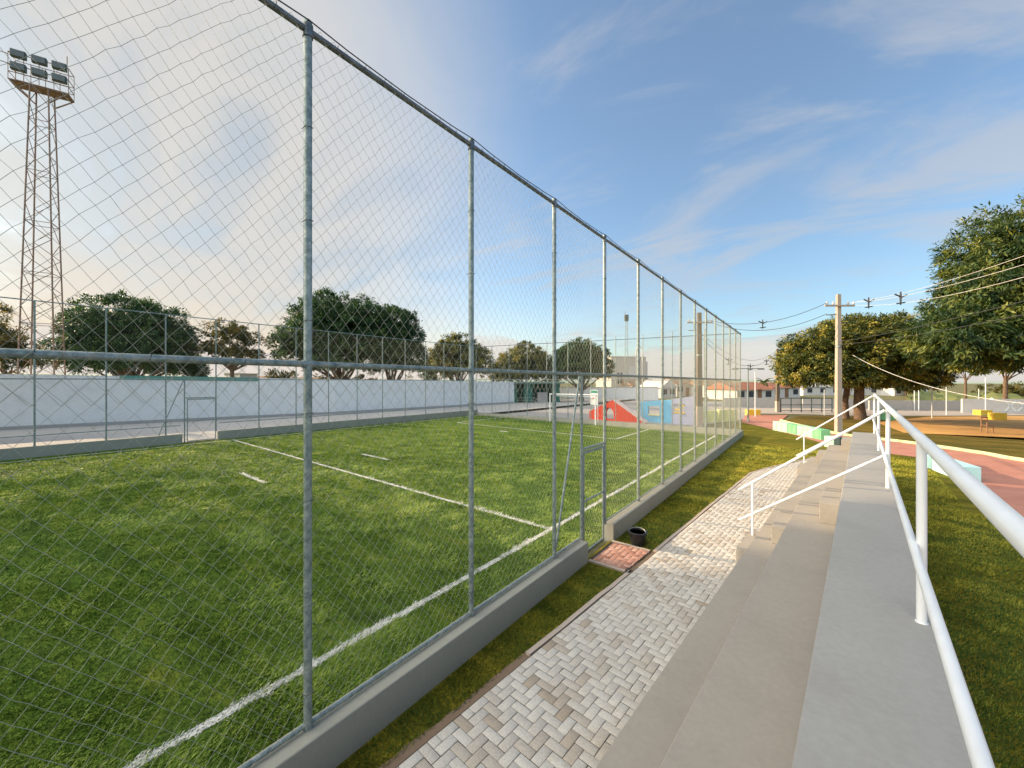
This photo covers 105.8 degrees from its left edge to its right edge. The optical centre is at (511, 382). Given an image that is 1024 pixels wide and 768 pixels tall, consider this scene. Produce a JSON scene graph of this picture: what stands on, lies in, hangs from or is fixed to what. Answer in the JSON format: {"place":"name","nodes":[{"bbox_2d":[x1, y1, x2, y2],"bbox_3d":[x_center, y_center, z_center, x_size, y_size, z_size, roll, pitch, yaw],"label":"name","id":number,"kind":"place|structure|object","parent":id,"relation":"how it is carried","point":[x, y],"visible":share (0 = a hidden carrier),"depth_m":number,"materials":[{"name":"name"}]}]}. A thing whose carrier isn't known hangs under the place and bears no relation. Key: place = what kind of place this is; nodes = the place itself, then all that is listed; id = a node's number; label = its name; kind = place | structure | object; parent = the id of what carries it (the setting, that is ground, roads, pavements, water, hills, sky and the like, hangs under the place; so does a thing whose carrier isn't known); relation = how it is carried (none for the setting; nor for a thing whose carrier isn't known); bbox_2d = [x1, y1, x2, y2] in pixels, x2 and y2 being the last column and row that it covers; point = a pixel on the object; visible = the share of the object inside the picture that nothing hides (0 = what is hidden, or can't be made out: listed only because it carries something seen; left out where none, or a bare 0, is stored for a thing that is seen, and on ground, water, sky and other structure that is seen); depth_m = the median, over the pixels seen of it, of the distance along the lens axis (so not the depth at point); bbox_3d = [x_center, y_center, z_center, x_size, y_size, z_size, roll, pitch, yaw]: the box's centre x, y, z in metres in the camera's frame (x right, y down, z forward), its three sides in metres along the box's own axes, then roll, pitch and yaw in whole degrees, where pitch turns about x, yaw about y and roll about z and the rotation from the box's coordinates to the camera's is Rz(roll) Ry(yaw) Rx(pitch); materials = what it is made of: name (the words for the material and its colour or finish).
{"place":"outdoors","nodes":[
{"label":"outdoors","id":0,"kind":"place"},
{"bbox_2d":[0,48,74,374],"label":"floodlight tower","id":1,"kind":"structure","parent":0,"point":[39,73],"depth_m":29.78,"materials":[{"name":"metal"}]},
{"bbox_2d":[223,373,257,377],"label":"house","id":2,"kind":"structure","parent":0,"point":[252,375],"depth_m":57.09,"materials":[{"name":"paint"}]},
{"bbox_2d":[0,399,628,448],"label":"concrete apron","id":3,"kind":"object","parent":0,"point":[197,429],"visible":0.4,"depth_m":26.53,"materials":[{"name":"grey concrete"}]},
{"bbox_2d":[0,374,514,429],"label":"boundary wall","id":4,"kind":"structure","parent":3,"relation":"on","point":[12,405],"depth_m":31.42,"materials":[{"name":"paint"}]},
{"bbox_2d":[0,415,730,767],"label":"football pitch","id":5,"kind":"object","parent":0,"point":[248,647],"visible":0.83,"depth_m":7.09,"materials":[{"name":"green plant"}]},
{"bbox_2d":[5,415,716,767],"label":"pitch lines","id":6,"kind":"object","parent":5,"relation":"on","point":[241,705],"visible":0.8,"depth_m":6.02,"materials":[{"name":"paint"}]},
{"bbox_2d":[549,393,597,424],"bbox_3d":[4.811,2.060,30.500,4.100,2.319,0.491,0,0,37],"label":"football goal","id":7,"kind":"object","parent":5,"relation":"on","point":[590,395],"visible":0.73,"depth_m":30.45,"materials":[{"name":"white paint"}]},
{"bbox_2d":[0,372,1023,383],"bbox_3d":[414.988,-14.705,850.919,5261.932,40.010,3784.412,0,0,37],"label":"hills","id":8,"kind":"structure","parent":0,"point":[993,382],"depth_m":1288.17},
{"bbox_2d":[0,0,1023,381],"label":"sky","id":9,"kind":"structure","parent":0,"point":[768,160],"materials":[{"name":"blue"}]},
{"bbox_2d":[395,459,807,767],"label":"paved path","id":10,"kind":"structure","parent":0,"point":[630,608],"depth_m":4.53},
{"bbox_2d":[183,383,1023,557],"bbox_3d":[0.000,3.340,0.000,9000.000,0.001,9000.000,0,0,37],"label":"ground","id":11,"kind":"structure","parent":0,"point":[958,388],"depth_m":80.33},
{"bbox_2d":[0,302,62,373],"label":"tree","id":12,"kind":"object","parent":11,"relation":"on","point":[11,344],"visible":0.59,"depth_m":32.88,"materials":[{"name":"green plant"}]},
{"bbox_2d":[0,434,182,460],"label":"curb wall","id":13,"kind":"structure","parent":11,"relation":"on","point":[58,449],"depth_m":17.12,"materials":[{"name":"paint"}]},
{"bbox_2d":[36,289,200,375],"bbox_3d":[-41.812,-3.291,41.877,14.224,13.482,11.320,0,0,-21],"label":"mango tree","id":14,"kind":"object","parent":11,"relation":"on","point":[122,342],"visible":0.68,"depth_m":39.39,"materials":[{"name":"green plant"}]},
{"bbox_2d":[167,351,212,376],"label":"tree","id":15,"kind":"object","parent":11,"relation":"on","point":[193,372],"visible":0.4,"depth_m":46.42,"materials":[{"name":"green plant"}]},
{"bbox_2d":[185,316,268,376],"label":"acacia tree","id":16,"kind":"object","parent":11,"relation":"on","point":[239,337],"visible":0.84,"depth_m":43.25,"materials":[{"name":"green plant"}]},
{"bbox_2d":[264,356,299,378],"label":"shrub","id":17,"kind":"object","parent":11,"relation":"on","point":[283,375],"visible":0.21,"depth_m":43.44,"materials":[{"name":"green plant"}]},
{"bbox_2d":[264,286,398,379],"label":"mango tree","id":18,"kind":"object","parent":11,"relation":"on","point":[333,315],"visible":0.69,"depth_m":43.25,"materials":[{"name":"green plant"}]},
{"bbox_2d":[217,410,477,439],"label":"curb wall","id":19,"kind":"structure","parent":11,"relation":"on","point":[237,433],"depth_m":25.96,"materials":[{"name":"paint"}]},
{"bbox_2d":[0,296,475,446],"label":"chain link fence","id":20,"kind":"object","parent":19,"relation":"on","point":[87,378],"visible":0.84,"depth_m":20.00,"materials":[{"name":"metal"}]},
{"bbox_2d":[349,369,380,379],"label":"shrub","id":21,"kind":"object","parent":11,"relation":"on","point":[361,375],"visible":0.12,"depth_m":49.50,"materials":[{"name":"green plant"}]},
{"bbox_2d":[359,303,430,379],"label":"mango tree","id":22,"kind":"object","parent":11,"relation":"on","point":[394,330],"visible":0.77,"depth_m":45.38,"materials":[{"name":"green plant"}]},
{"bbox_2d":[237,539,587,767],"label":"curb wall","id":23,"kind":"structure","parent":11,"relation":"on","point":[338,735],"depth_m":3.98,"materials":[{"name":"paint"}]},
{"bbox_2d":[0,0,740,767],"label":"chain link fence","id":24,"kind":"object","parent":23,"relation":"on","point":[308,36],"visible":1,"depth_m":3.65,"materials":[{"name":"metal"}]},
{"bbox_2d":[418,371,438,380],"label":"shrub","id":25,"kind":"object","parent":11,"relation":"on","point":[427,378],"visible":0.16,"depth_m":57.83,"materials":[{"name":"green plant"}]},
{"bbox_2d":[422,331,495,379],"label":"mango tree","id":26,"kind":"object","parent":11,"relation":"on","point":[455,357],"visible":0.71,"depth_m":58.33,"materials":[{"name":"green plant"}]},
{"bbox_2d":[488,365,520,381],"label":"palm tree","id":27,"kind":"object","parent":11,"relation":"on","point":[502,367],"visible":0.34,"depth_m":57.97,"materials":[{"name":"green plant"}]},
{"bbox_2d":[489,340,562,381],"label":"mango tree","id":28,"kind":"object","parent":11,"relation":"on","point":[536,366],"visible":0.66,"depth_m":63.87,"materials":[{"name":"green plant"}]},
{"bbox_2d":[514,382,564,402],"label":"pavilion","id":29,"kind":"structure","parent":11,"relation":"on","point":[540,397],"depth_m":60.55,"materials":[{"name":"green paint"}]},
{"bbox_2d":[548,337,614,400],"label":"mango tree","id":30,"kind":"object","parent":11,"relation":"on","point":[574,357],"visible":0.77,"depth_m":61.99,"materials":[{"name":"green plant"}]},
{"bbox_2d":[476,413,737,434],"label":"curb wall","id":31,"kind":"structure","parent":11,"relation":"on","point":[624,424],"depth_m":28.27,"materials":[{"name":"paint"}]},
{"bbox_2d":[476,330,738,429],"bbox_3d":[5.289,-0.258,30.668,22.127,6.405,0.073,0,0,37],"label":"chain link fence","id":32,"kind":"object","parent":31,"relation":"on","point":[527,344],"visible":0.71,"depth_m":28.79,"materials":[{"name":"metal"}]},
{"bbox_2d":[590,390,597,404],"bbox_3d":[6.325,1.150,29.791,0.620,1.150,0.039,0,0,37],"label":"notice board","id":33,"kind":"object","parent":32,"relation":"attached to","point":[592,401],"visible":0.81,"depth_m":29.82,"materials":[{"name":"white paint"}]},
{"bbox_2d":[560,387,658,399],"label":"boundary wall","id":34,"kind":"structure","parent":11,"relation":"on","point":[608,390],"depth_m":72.50,"materials":[{"name":"paint"}]},
{"bbox_2d":[596,356,647,386],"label":"cream building","id":35,"kind":"structure","parent":11,"relation":"on","point":[622,367],"depth_m":99.36,"materials":[{"name":"beige paint"}]},
{"bbox_2d":[624,315,628,386],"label":"lattice mast","id":36,"kind":"object","parent":11,"relation":"on","point":[625,317],"visible":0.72,"depth_m":91.71,"materials":[{"name":"metal"}]},
{"bbox_2d":[622,379,652,386],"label":"house","id":37,"kind":"structure","parent":11,"relation":"on","point":[629,384],"depth_m":97.25,"materials":[{"name":"paint"}]},
{"bbox_2d":[603,430,742,541],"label":"curb wall","id":38,"kind":"structure","parent":11,"relation":"on","point":[620,523],"depth_m":10.47,"materials":[{"name":"paint"}]},
{"bbox_2d":[665,378,690,396],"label":"house","id":39,"kind":"structure","parent":11,"relation":"on","point":[684,389],"depth_m":90.83,"materials":[{"name":"beige paint"}]},
{"bbox_2d":[688,379,728,396],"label":"house","id":40,"kind":"structure","parent":11,"relation":"on","point":[692,391],"depth_m":89.94,"materials":[{"name":"beige paint"}]},
{"bbox_2d":[653,458,808,551],"bbox_3d":[9.618,3.311,13.979,18.775,0.078,1.385,0,0,-39],"label":"path edging","id":41,"kind":"object","parent":11,"relation":"on","point":[667,540],"visible":0.62,"depth_m":9.81,"materials":[{"name":"concrete"}]},
{"bbox_2d":[732,367,764,421],"bbox_3d":[19.867,1.035,32.596,2.703,4.630,0.304,0,0,1],"label":"lamp post","id":42,"kind":"object","parent":11,"relation":"on","point":[747,419],"visible":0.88,"depth_m":32.55,"materials":[{"name":"metal"}]},
{"bbox_2d":[754,378,773,385],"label":"palm tree","id":43,"kind":"object","parent":11,"relation":"on","point":[764,382],"visible":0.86,"depth_m":77.63,"materials":[{"name":"green plant"}]},
{"bbox_2d":[596,432,971,767],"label":"bleachers","id":44,"kind":"object","parent":11,"relation":"on","point":[809,641],"visible":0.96,"depth_m":3.01,"materials":[{"name":"paint"}]},
{"bbox_2d":[738,409,885,535],"bbox_3d":[5.387,1.741,7.127,2.155,2.589,0.048,0,0,42],"label":"stair handrail","id":45,"kind":"object","parent":44,"relation":"on","point":[752,513],"visible":0.89,"depth_m":7.13,"materials":[{"name":"white metal"}]},
{"bbox_2d":[796,396,872,462],"bbox_3d":[11.586,1.741,13.992,2.155,2.589,0.048,0,0,42],"label":"stair handrail","id":46,"kind":"object","parent":44,"relation":"on","point":[803,436],"visible":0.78,"depth_m":14.28,"materials":[{"name":"white metal"}]},
{"bbox_2d":[872,394,1023,767],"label":"safety railing","id":47,"kind":"object","parent":44,"relation":"on","point":[1004,518],"visible":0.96,"depth_m":1.79,"materials":[{"name":"white metal"}]},
{"bbox_2d":[780,419,1023,461],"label":"track kerb","id":48,"kind":"structure","parent":11,"relation":"on","point":[972,451],"depth_m":18.59,"materials":[{"name":"paint"}]},
{"bbox_2d":[877,386,927,395],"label":"house","id":49,"kind":"structure","parent":11,"relation":"on","point":[890,392],"depth_m":97.04,"materials":[{"name":"paint"}]},
{"bbox_2d":[894,385,916,399],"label":"tree","id":50,"kind":"object","parent":11,"relation":"on","point":[908,390],"visible":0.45,"depth_m":61.92,"materials":[{"name":"green plant"}]},
{"bbox_2d":[953,363,993,398],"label":"shade tree","id":51,"kind":"object","parent":11,"relation":"on","point":[977,372],"visible":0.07,"depth_m":50.93,"materials":[{"name":"green plant"}]},
{"bbox_2d":[504,400,744,426],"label":"pavement","id":52,"kind":"structure","parent":0,"point":[568,413],"depth_m":44.18,"materials":[{"name":"concrete"}]},
{"bbox_2d":[589,400,648,423],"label":"play wall","id":53,"kind":"structure","parent":52,"relation":"on","point":[611,404],"depth_m":32.77,"materials":[{"name":"red paint"}]},
{"bbox_2d":[641,400,670,422],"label":"play wall","id":54,"kind":"structure","parent":52,"relation":"on","point":[666,411],"depth_m":31.98,"materials":[{"name":"paint"}]},
{"bbox_2d":[671,396,693,424],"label":"play wall","id":55,"kind":"structure","parent":52,"relation":"on","point":[689,409],"depth_m":30.52,"materials":[{"name":"purple paint"}]},
{"bbox_2d":[687,313,712,426],"bbox_3d":[14.000,-0.860,29.023,1.919,8.720,0.435,0,0,0],"label":"utility pole","id":56,"kind":"object","parent":52,"relation":"on","point":[699,363],"visible":0.55,"depth_m":28.92,"materials":[{"name":"concrete"}]},
{"bbox_2d":[703,410,716,421],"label":"wall","id":57,"kind":"structure","parent":52,"relation":"on","point":[712,416],"depth_m":32.27,"materials":[{"name":"paint"}]},
{"bbox_2d":[716,409,734,421],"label":"wall","id":58,"kind":"structure","parent":52,"relation":"on","point":[732,413],"depth_m":32.79,"materials":[{"name":"paint"}]},
{"bbox_2d":[745,409,760,414],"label":"block bench","id":59,"kind":"object","parent":52,"relation":"on","point":[752,412],"visible":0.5,"depth_m":38.96,"materials":[{"name":"yellow paint"}]},
{"bbox_2d":[640,381,676,397],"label":"house","id":60,"kind":"structure","parent":0,"point":[668,385],"depth_m":83.18,"materials":[{"name":"white paint"}]},
{"bbox_2d":[336,423,1023,767],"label":"lawn","id":61,"kind":"structure","parent":0,"point":[753,435],"depth_m":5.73,"materials":[{"name":"green plant"}]},
{"bbox_2d":[378,471,751,767],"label":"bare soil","id":62,"kind":"structure","parent":61,"relation":"on","point":[418,742],"depth_m":3.86,"materials":[{"name":"brown soil"}]},
{"bbox_2d":[526,570,632,655],"bbox_3d":[1.130,3.311,5.717,0.080,0.078,2.802,0,0,42],"label":"path edging","id":63,"kind":"object","parent":61,"relation":"on","point":[555,631],"visible":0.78,"depth_m":5.41,"materials":[{"name":"concrete"}]},
{"bbox_2d":[588,559,625,572],"bbox_3d":[1.695,3.311,6.943,0.683,0.078,0.065,0,0,37],"label":"path edging","id":64,"kind":"object","parent":61,"relation":"on","point":[604,564],"visible":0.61,"depth_m":6.93,"materials":[{"name":"concrete"}]},
{"bbox_2d":[590,541,651,571],"bbox_3d":[2.074,3.293,7.332,0.721,0.034,0.995,0,0,37],"label":"gate pad","id":65,"kind":"object","parent":61,"relation":"on","point":[619,558],"visible":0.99,"depth_m":7.33,"materials":[{"name":"red brick"}]},
{"bbox_2d":[612,540,649,550],"bbox_3d":[2.381,3.311,7.777,0.766,0.078,0.065,0,0,37],"label":"path edging","id":66,"kind":"object","parent":61,"relation":"on","point":[645,549],"visible":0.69,"depth_m":7.77,"materials":[{"name":"concrete"}]},
{"bbox_2d":[628,527,647,546],"bbox_3d":[2.552,3.137,7.868,0.396,0.325,0.396,0,0,37],"label":"bucket","id":67,"kind":"object","parent":61,"relation":"on","point":[637,536],"visible":0.99,"depth_m":7.77,"materials":[{"name":"black plastic"}]},
{"bbox_2d":[931,458,980,480],"bbox_3d":[15.694,3.070,13.738,0.500,0.540,1.965,0,0,27],"label":"block bench","id":68,"kind":"object","parent":61,"relation":"on","point":[974,470],"visible":0.24,"depth_m":13.05,"materials":[{"name":"paint"}]},
{"bbox_2d":[707,382,774,399],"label":"house","id":69,"kind":"structure","parent":0,"point":[763,391],"depth_m":73.81,"materials":[{"name":"paint"}]},
{"bbox_2d":[758,382,801,397],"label":"house","id":70,"kind":"structure","parent":0,"point":[785,392],"depth_m":85.25,"materials":[{"name":"paint"}]},
{"bbox_2d":[798,384,876,395],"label":"house","id":71,"kind":"structure","parent":0,"point":[815,390],"depth_m":98.55,"materials":[{"name":"paint"}]},
{"bbox_2d":[707,406,1023,415],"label":"road","id":72,"kind":"structure","parent":0,"point":[900,412],"depth_m":42.61,"materials":[{"name":"grey asphalt"}]},
{"bbox_2d":[724,398,800,407],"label":"boundary wall","id":73,"kind":"structure","parent":72,"relation":"on","point":[768,403],"depth_m":50.99,"materials":[{"name":"paint"}]},
{"bbox_2d":[775,349,779,411],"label":"utility pole","id":74,"kind":"object","parent":72,"relation":"on","point":[777,398],"visible":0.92,"depth_m":43.05,"materials":[{"name":"concrete"}]},
{"bbox_2d":[702,338,775,369],"bbox_3d":[21.869,-2.297,36.069,21.019,2.327,0.445,0,0,-42],"label":"overhead cable","id":75,"kind":"object","parent":74,"relation":"attached to","point":[766,360],"visible":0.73,"depth_m":36.75,"materials":[{"name":"black rubber"}]},
{"bbox_2d":[780,398,832,411],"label":"metal railing","id":76,"kind":"object","parent":72,"relation":"on","point":[811,410],"visible":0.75,"depth_m":43.14,"materials":[{"name":"grey metal"}]},
{"bbox_2d":[802,399,868,408],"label":"boundary wall","id":77,"kind":"structure","parent":72,"relation":"on","point":[806,403],"depth_m":49.61,"materials":[{"name":"paint"}]},
{"bbox_2d":[868,400,960,410],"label":"boundary wall","id":78,"kind":"structure","parent":72,"relation":"on","point":[923,405],"depth_m":45.85,"materials":[{"name":"concrete"}]},
{"bbox_2d":[961,399,1023,413],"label":"boundary wall","id":79,"kind":"structure","parent":72,"relation":"on","point":[971,405],"depth_m":41.81,"materials":[{"name":"white paint"}]},
{"bbox_2d":[970,362,1023,398],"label":"shade tree","id":80,"kind":"object","parent":72,"relation":"on","point":[1006,377],"visible":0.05,"depth_m":41.92,"materials":[{"name":"brown plant"}]},
{"bbox_2d":[741,415,1023,516],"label":"terracotta track","id":81,"kind":"structure","parent":0,"point":[1002,478],"depth_m":15.33,"materials":[{"name":"red"}]},
{"bbox_2d":[773,421,794,432],"bbox_3d":[18.300,3.010,26.088,0.500,0.660,1.493,0,0,2],"label":"block bench","id":82,"kind":"object","parent":81,"relation":"on","point":[781,426],"visible":0.77,"depth_m":25.93,"materials":[{"name":"white paint"}]},
{"bbox_2d":[788,424,799,434],"bbox_3d":[18.214,3.020,24.826,0.500,0.640,0.982,0,0,10],"label":"block bench","id":83,"kind":"object","parent":81,"relation":"on","point":[792,428],"visible":0.64,"depth_m":24.78,"materials":[{"name":"green paint"}]},
{"bbox_2d":[797,425,815,437],"bbox_3d":[18.110,3.020,23.663,0.500,0.640,1.408,0,0,4],"label":"block bench","id":84,"kind":"object","parent":81,"relation":"on","point":[802,430],"visible":0.54,"depth_m":23.71,"materials":[{"name":"white paint"}]},
{"bbox_2d":[813,428,829,439],"bbox_3d":[18.009,3.030,22.538,0.500,0.620,0.811,0,0,10],"label":"block bench","id":85,"kind":"object","parent":81,"relation":"on","point":[819,433],"visible":0.67,"depth_m":22.30,"materials":[{"name":"green paint"}]},
{"bbox_2d":[786,416,1023,457],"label":"dry grass field","id":86,"kind":"structure","parent":0,"point":[1011,447],"depth_m":23.18,"materials":[{"name":"brown soil"}]},
{"bbox_2d":[824,294,854,432],"bbox_3d":[20.997,-1.086,24.933,1.919,9.172,0.373,0,0,0],"label":"utility pole","id":87,"kind":"object","parent":86,"relation":"on","point":[838,423],"visible":0.93,"depth_m":24.86,"materials":[{"name":"concrete"}]},
{"bbox_2d":[708,302,827,328],"bbox_3d":[17.369,-4.421,26.828,7.001,1.410,0.378,0,0,33],"label":"overhead cable","id":88,"kind":"object","parent":87,"relation":"attached to","point":[762,322],"visible":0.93,"depth_m":26.79,"materials":[{"name":"black rubber"}]},
{"bbox_2d":[839,314,1023,344],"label":"overhead cable","id":89,"kind":"object","parent":87,"relation":"attached to","point":[942,330],"visible":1,"depth_m":15.28,"materials":[{"name":"black rubber"}]},
{"bbox_2d":[839,301,1023,341],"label":"overhead cable","id":90,"kind":"object","parent":87,"relation":"attached to","point":[944,320],"visible":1,"depth_m":15.23,"materials":[{"name":"black rubber"}]},
{"bbox_2d":[851,264,1023,308],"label":"overhead cable","id":91,"kind":"object","parent":87,"relation":"attached to","point":[900,296],"visible":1,"depth_m":18.81,"materials":[{"name":"rubber"}]},
{"bbox_2d":[853,355,1023,403],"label":"overhead cable","id":92,"kind":"object","parent":87,"relation":"attached to","point":[941,389],"visible":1,"depth_m":19.07,"materials":[{"name":"metal"}]},
{"bbox_2d":[856,256,1022,301],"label":"overhead cable","id":93,"kind":"object","parent":87,"relation":"attached to","point":[951,279],"visible":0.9,"depth_m":15.14,"materials":[{"name":"metal"}]},
{"bbox_2d":[862,277,1023,305],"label":"overhead cable","id":94,"kind":"object","parent":87,"relation":"attached to","point":[952,294],"visible":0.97,"depth_m":14.98,"materials":[{"name":"metal"}]},
{"bbox_2d":[768,309,962,419],"bbox_3d":[31.092,-1.504,34.541,15.232,9.908,9.334,0,0,1],"label":"mango tree","id":95,"kind":"object","parent":86,"relation":"on","point":[805,360],"visible":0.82,"depth_m":32.49,"materials":[{"name":"green plant"}]},
{"bbox_2d":[880,409,896,419],"bbox_3d":[33.054,2.845,34.037,0.976,0.990,0.500,0,0,21],"label":"block bench","id":96,"kind":"object","parent":86,"relation":"on","point":[883,416],"visible":0.33,"depth_m":33.93,"materials":[{"name":"green paint"}]},
{"bbox_2d":[887,193,1023,373],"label":"mango tree","id":97,"kind":"object","parent":86,"relation":"on","point":[992,345],"visible":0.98,"depth_m":24.14,"materials":[{"name":"green plant"}]},
{"bbox_2d":[880,416,1023,439],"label":"dirt court","id":98,"kind":"object","parent":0,"point":[1011,427],"visible":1,"depth_m":28.90,"materials":[{"name":"orange soil"}]},
{"bbox_2d":[973,410,992,414],"bbox_3d":[47.770,3.070,39.306,1.207,0.540,0.700,0,0,0],"label":"block bench","id":99,"kind":"object","parent":98,"relation":"on","point":[980,412],"visible":0.82,"depth_m":38.96,"materials":[{"name":"yellow paint"}]},
{"bbox_2d":[980,417,993,432],"bbox_3d":[30.869,2.772,25.153,0.460,1.075,0.400,0,0,0],"label":"wooden chair","id":100,"kind":"object","parent":98,"relation":"on","point":[986,421],"visible":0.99,"depth_m":25.29,"materials":[{"name":"brown wood"}]},
{"bbox_2d":[988,412,1006,419],"bbox_3d":[42.811,3.010,34.164,0.818,0.660,0.800,0,0,26],"label":"block bench","id":101,"kind":"object","parent":98,"relation":"on","point":[996,416],"visible":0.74,"depth_m":33.88,"materials":[{"name":"yellow paint"}]},
{"bbox_2d":[906,390,1023,400],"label":"hillside","id":102,"kind":"structure","parent":0,"point":[926,396],"depth_m":66.33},
{"bbox_2d":[971,381,1023,396],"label":"shrub","id":103,"kind":"object","parent":102,"relation":"on","point":[1018,390],"visible":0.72,"depth_m":69.82,"materials":[{"name":"green plant"}]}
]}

